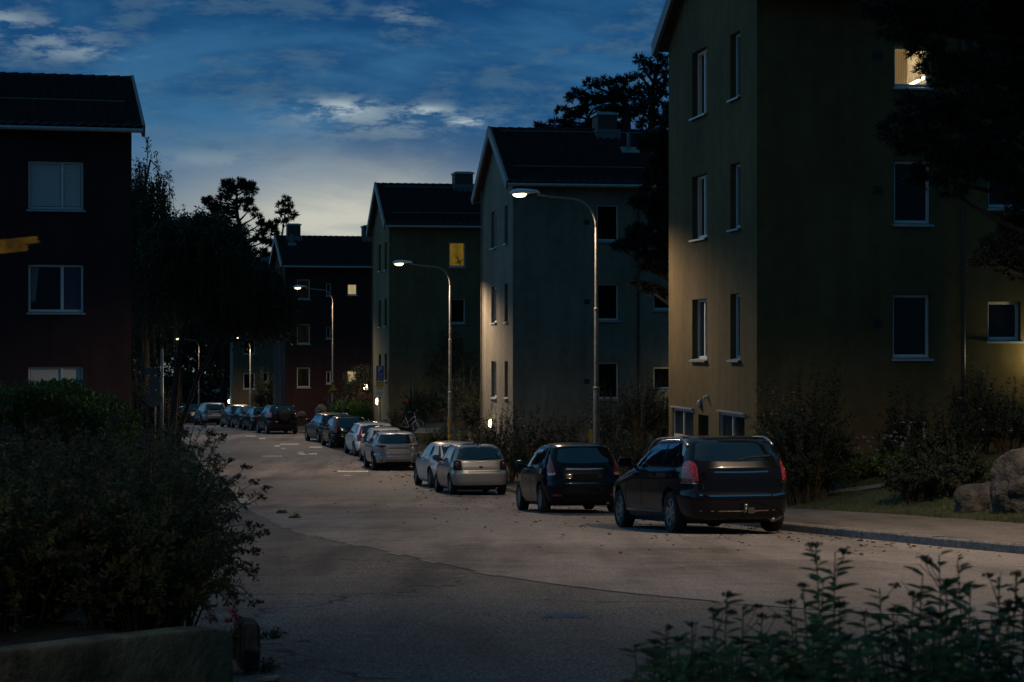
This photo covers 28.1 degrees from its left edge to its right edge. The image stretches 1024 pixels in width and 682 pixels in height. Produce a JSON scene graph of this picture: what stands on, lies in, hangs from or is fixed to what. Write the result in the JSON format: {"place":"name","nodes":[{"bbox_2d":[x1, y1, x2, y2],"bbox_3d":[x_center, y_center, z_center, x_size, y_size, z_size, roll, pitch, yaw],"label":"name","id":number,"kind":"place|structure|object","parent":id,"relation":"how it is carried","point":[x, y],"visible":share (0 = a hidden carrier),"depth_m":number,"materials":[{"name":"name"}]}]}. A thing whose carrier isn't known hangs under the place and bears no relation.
{"place":"outdoors","nodes":[
{"label":"outdoors","id":0,"kind":"place"},
{"bbox_2d":[0,236,39,253],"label":"timber beam","id":1,"kind":"structure","parent":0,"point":[12,245],"depth_m":9.14,"materials":[{"name":"yellow paint"}]},
{"bbox_2d":[152,444,234,488],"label":"verge","id":2,"kind":"structure","parent":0,"point":[190,449],"depth_m":77.36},
{"bbox_2d":[144,367,161,447],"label":"road signs","id":3,"kind":"object","parent":2,"relation":"on","point":[153,395],"visible":0.91,"depth_m":71.94,"materials":[{"name":"grey"}]},
{"bbox_2d":[132,215,175,383],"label":"broad tree","id":4,"kind":"object","parent":2,"relation":"on","point":[158,341],"visible":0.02,"depth_m":95.90,"materials":[{"name":"green plant"}]},
{"bbox_2d":[139,374,176,460],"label":"dark shrub","id":5,"kind":"object","parent":2,"relation":"on","point":[151,414],"visible":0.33,"depth_m":79.74,"materials":[{"name":"green plant"}]},
{"bbox_2d":[132,137,191,404],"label":"birch tree","id":6,"kind":"object","parent":2,"relation":"on","point":[144,202],"visible":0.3,"depth_m":83.16,"materials":[{"name":"green plant"}]},
{"bbox_2d":[132,205,263,467],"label":"weeping tree","id":7,"kind":"object","parent":2,"relation":"on","point":[183,258],"visible":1,"depth_m":67.55,"materials":[{"name":"green plant"}]},
{"bbox_2d":[175,260,307,456],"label":"leaning tree","id":8,"kind":"object","parent":2,"relation":"on","point":[275,312],"visible":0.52,"depth_m":69.46,"materials":[{"name":"green plant"}]},
{"bbox_2d":[0,0,668,373],"label":"sky","id":9,"kind":"structure","parent":0,"point":[317,103],"materials":[{"name":"blue"}]},
{"bbox_2d":[141,375,1016,542],"bbox_3d":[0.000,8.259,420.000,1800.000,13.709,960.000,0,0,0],"label":"terrain","id":10,"kind":"structure","parent":0,"point":[217,390],"depth_m":407.87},
{"bbox_2d":[0,72,144,483],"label":"red brown house","id":11,"kind":"structure","parent":10,"relation":"on","point":[66,200],"depth_m":55.68,"materials":[{"name":"paint"}]},
{"bbox_2d":[26,161,85,211],"bbox_3d":[-12.367,-4.182,55.535,1.563,1.361,0.235,0,0,-15],"label":"window","id":12,"kind":"structure","parent":11,"relation":"in","point":[61,208],"depth_m":55.60,"materials":[{"name":"white paint"}]},
{"bbox_2d":[26,265,85,314],"bbox_3d":[-12.367,-1.391,55.535,1.563,1.350,0.235,0,0,-15],"label":"window","id":13,"kind":"structure","parent":11,"relation":"in","point":[49,300],"depth_m":55.58,"materials":[{"name":"white paint"}]},
{"bbox_2d":[132,344,229,406],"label":"wood","id":14,"kind":"object","parent":10,"relation":"on","point":[209,386],"visible":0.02,"depth_m":234.29,"materials":[{"name":"green plant"}]},
{"bbox_2d":[230,256,272,405],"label":"cream house","id":15,"kind":"structure","parent":10,"relation":"on","point":[239,373],"depth_m":160.31,"materials":[{"name":"paint"}]},
{"bbox_2d":[269,223,371,425],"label":"dark red house","id":16,"kind":"structure","parent":10,"relation":"on","point":[338,269],"depth_m":130.78,"materials":[{"name":"paint"}]},
{"bbox_2d":[159,403,1023,522],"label":"lawn","id":17,"kind":"structure","parent":0,"point":[428,424],"depth_m":38.35,"materials":[{"name":"plant"}]},
{"bbox_2d":[132,302,229,405],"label":"broad tree","id":18,"kind":"object","parent":17,"relation":"on","point":[219,352],"visible":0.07,"depth_m":202.41,"materials":[{"name":"green plant"}]},
{"bbox_2d":[151,319,229,405],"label":"broad tree","id":19,"kind":"object","parent":17,"relation":"on","point":[223,394],"visible":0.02,"depth_m":214.09,"materials":[{"name":"green plant"}]},
{"bbox_2d":[200,176,281,256],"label":"pine tree","id":20,"kind":"object","parent":17,"relation":"on","point":[231,190],"visible":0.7,"depth_m":177.83,"materials":[{"name":"green plant"}]},
{"bbox_2d":[247,367,272,405],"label":"dark shrub","id":21,"kind":"object","parent":17,"relation":"on","point":[260,396],"visible":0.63,"depth_m":151.67,"materials":[{"name":"green plant"}]},
{"bbox_2d":[273,192,300,234],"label":"pine tree","id":22,"kind":"object","parent":17,"relation":"on","point":[289,207],"visible":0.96,"depth_m":185.74,"materials":[{"name":"green plant"}]},
{"bbox_2d":[328,397,371,420],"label":"fern bush","id":23,"kind":"object","parent":17,"relation":"on","point":[364,413],"visible":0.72,"depth_m":107.58,"materials":[{"name":"green plant"}]},
{"bbox_2d":[339,363,371,401],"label":"tree","id":24,"kind":"object","parent":17,"relation":"on","point":[366,375],"visible":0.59,"depth_m":121.56,"materials":[{"name":"green plant"}]},
{"bbox_2d":[398,386,434,420],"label":"dark shrub","id":25,"kind":"object","parent":17,"relation":"on","point":[413,407],"visible":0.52,"depth_m":97.86,"materials":[{"name":"green plant"}]},
{"bbox_2d":[366,171,480,424],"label":"olive house","id":26,"kind":"structure","parent":17,"relation":"on","point":[434,224],"depth_m":100.52,"materials":[{"name":"paint"}]},
{"bbox_2d":[448,242,466,267],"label":"window","id":27,"kind":"structure","parent":26,"relation":"in","point":[455,248],"depth_m":101.20,"materials":[{"name":"glass"}]},
{"bbox_2d":[448,299,466,324],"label":"window","id":28,"kind":"structure","parent":26,"relation":"in","point":[457,305],"depth_m":100.74,"materials":[{"name":"glass"}]},
{"bbox_2d":[414,386,447,420],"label":"dark shrub","id":29,"kind":"object","parent":17,"relation":"on","point":[431,405],"visible":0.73,"depth_m":95.31,"materials":[{"name":"green plant"}]},
{"bbox_2d":[422,326,478,400],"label":"tree","id":30,"kind":"object","parent":17,"relation":"on","point":[432,369],"visible":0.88,"depth_m":94.85,"materials":[{"name":"green plant"}]},
{"bbox_2d":[428,358,480,428],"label":"dark shrub","id":31,"kind":"object","parent":17,"relation":"on","point":[454,403],"visible":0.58,"depth_m":87.80,"materials":[{"name":"green plant"}]},
{"bbox_2d":[443,348,480,421],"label":"dark shrub","id":32,"kind":"object","parent":17,"relation":"on","point":[470,382],"visible":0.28,"depth_m":92.86,"materials":[{"name":"green plant"}]},
{"bbox_2d":[453,387,480,439],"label":"dark shrub","id":33,"kind":"object","parent":17,"relation":"on","point":[469,418],"visible":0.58,"depth_m":83.70,"materials":[{"name":"green plant"}]},
{"bbox_2d":[499,395,555,478],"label":"dark shrub","id":34,"kind":"object","parent":17,"relation":"on","point":[531,447],"visible":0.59,"depth_m":65.70,"materials":[{"name":"green plant"}]},
{"bbox_2d":[535,404,587,444],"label":"dark shrub","id":35,"kind":"object","parent":17,"relation":"on","point":[564,438],"visible":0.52,"depth_m":65.96,"materials":[{"name":"green plant"}]},
{"bbox_2d":[471,112,668,471],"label":"cream house","id":36,"kind":"structure","parent":17,"relation":"on","point":[537,291],"depth_m":72.60,"materials":[{"name":"paint"}]},
{"bbox_2d":[597,205,617,242],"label":"window","id":37,"kind":"structure","parent":36,"relation":"in","point":[607,215],"depth_m":72.72,"materials":[{"name":"glass"}]},
{"bbox_2d":[599,362,617,400],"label":"window","id":38,"kind":"structure","parent":36,"relation":"in","point":[608,371],"depth_m":72.72,"materials":[{"name":"glass"}]},
{"bbox_2d":[598,284,620,321],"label":"window","id":39,"kind":"structure","parent":36,"relation":"in","point":[607,293],"depth_m":72.72,"materials":[{"name":"glass"}]},
{"bbox_2d":[532,71,640,128],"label":"pine tree","id":40,"kind":"object","parent":17,"relation":"on","point":[617,94],"visible":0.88,"depth_m":95.82,"materials":[{"name":"green plant"}]},
{"bbox_2d":[573,380,634,452],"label":"dark shrub","id":41,"kind":"object","parent":17,"relation":"on","point":[607,427],"visible":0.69,"depth_m":65.77,"materials":[{"name":"green plant"}]},
{"bbox_2d":[602,423,659,475],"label":"dark shrub","id":42,"kind":"object","parent":17,"relation":"on","point":[637,453],"visible":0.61,"depth_m":57.79,"materials":[{"name":"green plant"}]},
{"bbox_2d":[610,100,668,305],"bbox_3d":[3.914,-1.540,57.989,2.244,10.610,1.368,0,0,19],"label":"pine tree","id":43,"kind":"object","parent":17,"relation":"on","point":[657,203],"visible":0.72,"depth_m":57.80,"materials":[{"name":"green plant"}]},
{"bbox_2d":[614,361,665,446],"bbox_3d":[3.999,1.937,65.012,1.613,2.820,1.671,0,0,43],"label":"dark shrub","id":44,"kind":"object","parent":17,"relation":"on","point":[636,418],"visible":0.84,"depth_m":64.90,"materials":[{"name":"green plant"}]},
{"bbox_2d":[631,52,668,129],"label":"pine tree","id":45,"kind":"object","parent":17,"relation":"on","point":[652,101],"visible":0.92,"depth_m":89.85,"materials":[{"name":"green plant"}]},
{"bbox_2d":[641,376,668,444],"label":"dark shrub","id":46,"kind":"object","parent":17,"relation":"on","point":[653,423],"visible":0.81,"depth_m":63.86,"materials":[{"name":"green plant"}]},
{"bbox_2d":[745,353,873,505],"bbox_3d":[5.767,1.718,40.224,2.588,3.018,2.365,0,0,0],"label":"tall shrub","id":47,"kind":"object","parent":17,"relation":"on","point":[802,486],"visible":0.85,"depth_m":39.94,"materials":[{"name":"green plant"}]},
{"bbox_2d":[651,0,1023,482],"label":"yellow house","id":48,"kind":"structure","parent":17,"relation":"on","point":[805,225],"depth_m":42.94,"materials":[{"name":"paint"}]},
{"bbox_2d":[674,408,692,436],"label":"window","id":49,"kind":"structure","parent":48,"relation":"in","point":[683,418],"depth_m":48.64,"materials":[{"name":"glass"}]},
{"bbox_2d":[689,175,706,241],"bbox_3d":[4.458,-3.057,47.079,0.455,1.509,1.444,0,0,-9],"label":"window","id":50,"kind":"structure","parent":48,"relation":"in","point":[702,181],"depth_m":47.48,"materials":[{"name":"white paint"}]},
{"bbox_2d":[689,299,706,361],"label":"window","id":51,"kind":"structure","parent":48,"relation":"in","point":[702,304],"depth_m":47.45,"materials":[{"name":"white paint"}]},
{"bbox_2d":[689,49,707,120],"bbox_3d":[4.458,-5.908,47.079,0.455,1.566,1.444,0,0,-9],"label":"window","id":52,"kind":"structure","parent":48,"relation":"in","point":[702,56],"depth_m":47.48,"materials":[{"name":"white paint"}]},
{"bbox_2d":[721,412,744,435],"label":"window","id":53,"kind":"structure","parent":48,"relation":"in","point":[731,424],"depth_m":44.35,"materials":[{"name":"glass"}]},
{"bbox_2d":[891,295,933,360],"bbox_3d":[8.375,-0.275,43.000,0.927,1.391,0.265,0,0,-9],"label":"window","id":54,"kind":"structure","parent":48,"relation":"in","point":[910,312],"depth_m":43.10,"materials":[{"name":"glass"}]},
{"bbox_2d":[892,46,933,89],"bbox_3d":[8.354,-5.729,43.240,0.909,0.927,0.745,0,0,-9],"label":"window","id":55,"kind":"structure","parent":48,"relation":"in","point":[911,76],"depth_m":43.13,"materials":[{"name":"white paint"}]},
{"bbox_2d":[892,161,934,226],"bbox_3d":[8.393,-3.088,43.003,0.909,1.382,0.265,0,0,-9],"label":"window","id":56,"kind":"structure","parent":48,"relation":"in","point":[911,208],"depth_m":43.09,"materials":[{"name":"glass"}]},
{"bbox_2d":[986,173,1017,209],"bbox_3d":[10.403,-3.194,43.332,0.830,0.882,0.265,0,0,-9],"label":"window","id":57,"kind":"structure","parent":48,"relation":"in","point":[994,203],"depth_m":43.41,"materials":[{"name":"glass"}]},
{"bbox_2d":[986,302,1023,342],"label":"window","id":58,"kind":"structure","parent":48,"relation":"in","point":[1002,316],"depth_m":43.43,"materials":[{"name":"glass"}]},
{"bbox_2d":[847,437,880,479],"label":"hosta","id":59,"kind":"object","parent":17,"relation":"on","point":[862,464],"visible":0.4,"depth_m":41.03,"materials":[{"name":"green"}]},
{"bbox_2d":[863,434,903,476],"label":"hosta","id":60,"kind":"object","parent":17,"relation":"on","point":[876,463],"visible":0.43,"depth_m":40.41,"materials":[{"name":"green"}]},
{"bbox_2d":[878,379,930,454],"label":"tall shrub","id":61,"kind":"object","parent":17,"relation":"on","point":[888,443],"visible":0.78,"depth_m":40.48,"materials":[{"name":"green plant"}]},
{"bbox_2d":[786,451,1023,522],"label":"grass","id":62,"kind":"structure","parent":17,"relation":"on","point":[861,509],"depth_m":36.18,"materials":[{"name":"plant"}]},
{"bbox_2d":[876,446,946,501],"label":"dark shrub","id":63,"kind":"object","parent":17,"relation":"on","point":[899,479],"visible":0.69,"depth_m":35.85,"materials":[{"name":"green plant"}]},
{"bbox_2d":[852,0,1023,282],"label":"pine tree","id":64,"kind":"object","parent":17,"relation":"on","point":[975,21],"visible":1,"depth_m":35.35,"materials":[{"name":"green plant"}]},
{"bbox_2d":[902,403,985,464],"bbox_3d":[8.106,1.802,38.517,1.611,1.325,1.529,0,0,0],"label":"dark shrub","id":65,"kind":"object","parent":17,"relation":"on","point":[941,433],"visible":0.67,"depth_m":38.31,"materials":[{"name":"green plant"}]},
{"bbox_2d":[908,438,994,496],"bbox_3d":[7.605,2.163,35.203,1.601,1.036,1.630,0,0,0],"label":"dark shrub","id":66,"kind":"object","parent":17,"relation":"on","point":[966,469],"visible":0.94,"depth_m":35.04,"materials":[{"name":"green plant"}]},
{"bbox_2d":[953,482,990,513],"bbox_3d":[7.449,2.568,32.645,0.792,0.660,0.824,0,0,-11],"label":"boulder","id":67,"kind":"object","parent":17,"relation":"on","point":[969,498],"visible":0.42,"depth_m":32.37,"materials":[{"name":"stone"}]},
{"bbox_2d":[948,363,1008,456],"bbox_3d":[8.949,1.338,39.539,1.201,1.834,1.300,0,0,0],"label":"dark shrub","id":68,"kind":"object","parent":17,"relation":"on","point":[961,405],"visible":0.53,"depth_m":39.36,"materials":[{"name":"green plant"}]},
{"bbox_2d":[968,377,1023,453],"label":"dark shrub","id":69,"kind":"object","parent":17,"relation":"on","point":[994,433],"visible":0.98,"depth_m":38.61,"materials":[{"name":"green plant"}]},
{"bbox_2d":[990,447,1023,513],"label":"boulder","id":70,"kind":"object","parent":17,"relation":"on","point":[1007,482],"visible":0.69,"depth_m":31.11,"materials":[{"name":"stone"}]},
{"bbox_2d":[182,423,1023,620],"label":"street","id":71,"kind":"structure","parent":0,"point":[713,568],"depth_m":27.49,"materials":[{"name":"asphalt"}]},
{"bbox_2d":[193,402,225,424],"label":"parked car","id":72,"kind":"object","parent":71,"relation":"on","point":[207,412],"visible":0.84,"depth_m":148.18,"materials":[{"name":"grey paint"}]},
{"bbox_2d":[241,406,264,430],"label":"parked car","id":73,"kind":"object","parent":71,"relation":"on","point":[250,416],"visible":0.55,"depth_m":124.28,"materials":[{"name":"black paint"}]},
{"bbox_2d":[256,404,297,433],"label":"parked car","id":74,"kind":"object","parent":71,"relation":"on","point":[276,417],"visible":1,"depth_m":117.21,"materials":[{"name":"black paint"}]},
{"bbox_2d":[305,412,347,442],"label":"parked car","id":75,"kind":"object","parent":71,"relation":"on","point":[313,427],"visible":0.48,"depth_m":105.43,"materials":[{"name":"grey paint"}]},
{"bbox_2d":[320,415,364,447],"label":"parked car","id":76,"kind":"object","parent":71,"relation":"on","point":[332,433],"visible":0.59,"depth_m":98.32,"materials":[{"name":"black paint"}]},
{"bbox_2d":[343,421,390,455],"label":"parked car","id":77,"kind":"object","parent":71,"relation":"on","point":[352,441],"visible":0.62,"depth_m":90.91,"materials":[{"name":"white paint"}]},
{"bbox_2d":[361,430,418,469],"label":"parked car","id":78,"kind":"object","parent":71,"relation":"on","point":[392,448],"visible":0.91,"depth_m":78.21,"materials":[{"name":"silver paint"}]},
{"bbox_2d":[413,441,471,487],"bbox_3d":[-2.019,3.912,65.504,2.220,1.450,4.258,0,-2,-12],"label":"parked car","id":79,"kind":"object","parent":71,"relation":"on","point":[425,466],"visible":0.43,"depth_m":64.30,"materials":[{"name":"white paint"}]},
{"bbox_2d":[432,443,506,494],"bbox_3d":[-1.243,3.689,59.948,2.090,1.526,3.920,0,-2,-11],"label":"parked car","id":80,"kind":"object","parent":71,"relation":"on","point":[472,466],"visible":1,"depth_m":58.23,"materials":[{"name":"silver paint"}]},
{"bbox_2d":[515,442,619,512],"bbox_3d":[1.184,2.932,44.191,2.160,1.480,3.970,0,-3,-10],"label":"parked car","id":81,"kind":"object","parent":71,"relation":"on","point":[586,475],"visible":0.95,"depth_m":42.45,"materials":[{"name":"black paint"}]},
{"bbox_2d":[192,423,1023,553],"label":"kerb","id":82,"kind":"structure","parent":71,"relation":"on","point":[965,543],"depth_m":27.98,"materials":[{"name":"stone"}]},
{"bbox_2d":[263,451,1000,556],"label":"leaf litter","id":83,"kind":"object","parent":71,"relation":"on","point":[860,539],"visible":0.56,"depth_m":32.70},
{"bbox_2d":[613,435,786,532],"bbox_3d":[2.896,2.245,32.451,2.200,1.490,4.769,0,-3,-13],"label":"parked car","id":84,"kind":"object","parent":71,"relation":"on","point":[677,484],"visible":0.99,"depth_m":30.52,"materials":[{"name":"black paint"}]},
{"bbox_2d":[184,489,1023,681],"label":"side street","id":85,"kind":"structure","parent":0,"point":[337,611],"depth_m":14.37,"materials":[{"name":"asphalt"}]},
{"bbox_2d":[0,601,132,646],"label":"planting bed","id":86,"kind":"object","parent":85,"relation":"on","point":[67,628],"visible":0.18,"depth_m":10.67,"materials":[{"name":"soil"}]},
{"bbox_2d":[0,406,29,497],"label":"spirea bush","id":87,"kind":"object","parent":86,"relation":"on","point":[8,409],"visible":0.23,"depth_m":12.79,"materials":[{"name":"green plant"}]},
{"bbox_2d":[0,427,132,635],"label":"spirea bush","id":88,"kind":"object","parent":86,"relation":"on","point":[32,589],"visible":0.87,"depth_m":10.77,"materials":[{"name":"green plant"}]},
{"bbox_2d":[0,406,148,603],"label":"spirea bush","id":89,"kind":"object","parent":86,"relation":"on","point":[20,472],"visible":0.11,"depth_m":12.81,"materials":[{"name":"green plant"}]},
{"bbox_2d":[17,425,268,631],"bbox_3d":[-2.054,1.055,11.365,1.418,1.179,1.676,0,0,0],"label":"spirea bush","id":90,"kind":"object","parent":86,"relation":"on","point":[142,566],"visible":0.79,"depth_m":11.03,"materials":[{"name":"green plant"}]},
{"bbox_2d":[132,431,272,620],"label":"spirea sprays","id":91,"kind":"object","parent":90,"relation":"on","point":[226,579],"visible":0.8,"depth_m":11.20,"materials":[{"name":"brown"}]},
{"bbox_2d":[57,416,257,577],"bbox_3d":[-2.281,1.060,12.893,1.376,1.196,1.570,0,0,0],"label":"spirea bush","id":92,"kind":"object","parent":86,"relation":"on","point":[145,494],"visible":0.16,"depth_m":12.75,"materials":[{"name":"green plant"}]},
{"bbox_2d":[0,377,142,494],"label":"clipped hedge","id":93,"kind":"object","parent":85,"relation":"on","point":[64,403],"visible":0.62,"depth_m":18.97,"materials":[{"name":"green plant"}]},
{"bbox_2d":[0,626,232,681],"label":"retaining wall","id":94,"kind":"structure","parent":85,"relation":"on","point":[189,654],"depth_m":9.77,"materials":[{"name":"concrete"}]},
{"bbox_2d":[110,403,191,510],"bbox_3d":[-4.004,1.620,22.530,1.173,1.866,1.193,0,0,40],"label":"dark shrub","id":95,"kind":"object","parent":85,"relation":"on","point":[150,457],"visible":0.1,"depth_m":22.62,"materials":[{"name":"green plant"}]},
{"bbox_2d":[223,609,242,659],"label":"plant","id":96,"kind":"object","parent":85,"relation":"on","point":[233,633],"visible":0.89,"depth_m":10.61,"materials":[{"name":"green plant"}]},
{"bbox_2d":[235,617,260,670],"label":"stone block","id":97,"kind":"structure","parent":85,"relation":"on","point":[248,652],"depth_m":10.59,"materials":[{"name":"stone"}]},
{"bbox_2d":[247,506,1018,621],"bbox_3d":[-1.798,2.953,30.438,3.074,2.241,38.711,0,0,-18],"label":"gutter line","id":98,"kind":"object","parent":85,"relation":"on","point":[285,527],"visible":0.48,"depth_m":21.07,"materials":[{"name":"stone"}]},
{"bbox_2d":[619,621,732,681],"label":"spirea plant","id":99,"kind":"object","parent":85,"relation":"on","point":[665,671],"visible":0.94,"depth_m":4.85,"materials":[{"name":"green plant"}]},
{"bbox_2d":[671,591,789,681],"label":"spirea plant","id":100,"kind":"object","parent":85,"relation":"on","point":[728,652],"visible":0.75,"depth_m":5.10,"materials":[{"name":"green plant"}]},
{"bbox_2d":[744,542,867,681],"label":"spirea plant","id":101,"kind":"object","parent":85,"relation":"on","point":[810,668],"visible":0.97,"depth_m":5.01,"materials":[{"name":"green plant"}]},
{"bbox_2d":[835,566,952,681],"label":"spirea plant","id":102,"kind":"object","parent":85,"relation":"on","point":[861,673],"visible":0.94,"depth_m":4.95,"materials":[{"name":"green plant"}]},
{"bbox_2d":[906,550,1008,681],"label":"spirea plant","id":103,"kind":"object","parent":85,"relation":"on","point":[948,656],"visible":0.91,"depth_m":4.97,"materials":[{"name":"green plant"}]},
{"bbox_2d":[955,570,1023,681],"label":"spirea plant","id":104,"kind":"object","parent":85,"relation":"on","point":[995,658],"visible":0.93,"depth_m":5.00,"materials":[{"name":"green plant"}]},
{"bbox_2d":[298,426,1023,542],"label":"pavement","id":105,"kind":"structure","parent":0,"point":[975,529],"depth_m":30.54,"materials":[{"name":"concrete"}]},
{"bbox_2d":[393,260,451,440],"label":"street lamp","id":106,"kind":"object","parent":105,"relation":"on","point":[398,262],"visible":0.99,"depth_m":79.95,"materials":[{"name":"white"}]},
{"bbox_2d":[474,398,518,457],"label":"dark shrub","id":107,"kind":"object","parent":105,"relation":"on","point":[495,439],"visible":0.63,"depth_m":66.31,"materials":[{"name":"green plant"}]},
{"bbox_2d":[486,434,532,482],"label":"dark shrub","id":108,"kind":"object","parent":105,"relation":"on","point":[510,460],"visible":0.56,"depth_m":63.83,"materials":[{"name":"green plant"}]},
{"bbox_2d":[510,188,599,443],"bbox_3d":[1.083,0.256,52.000,2.291,8.258,0.240,0,0,0],"label":"street lamp","id":109,"kind":"object","parent":105,"relation":"on","point":[522,192],"visible":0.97,"depth_m":51.96,"materials":[{"name":"white"}]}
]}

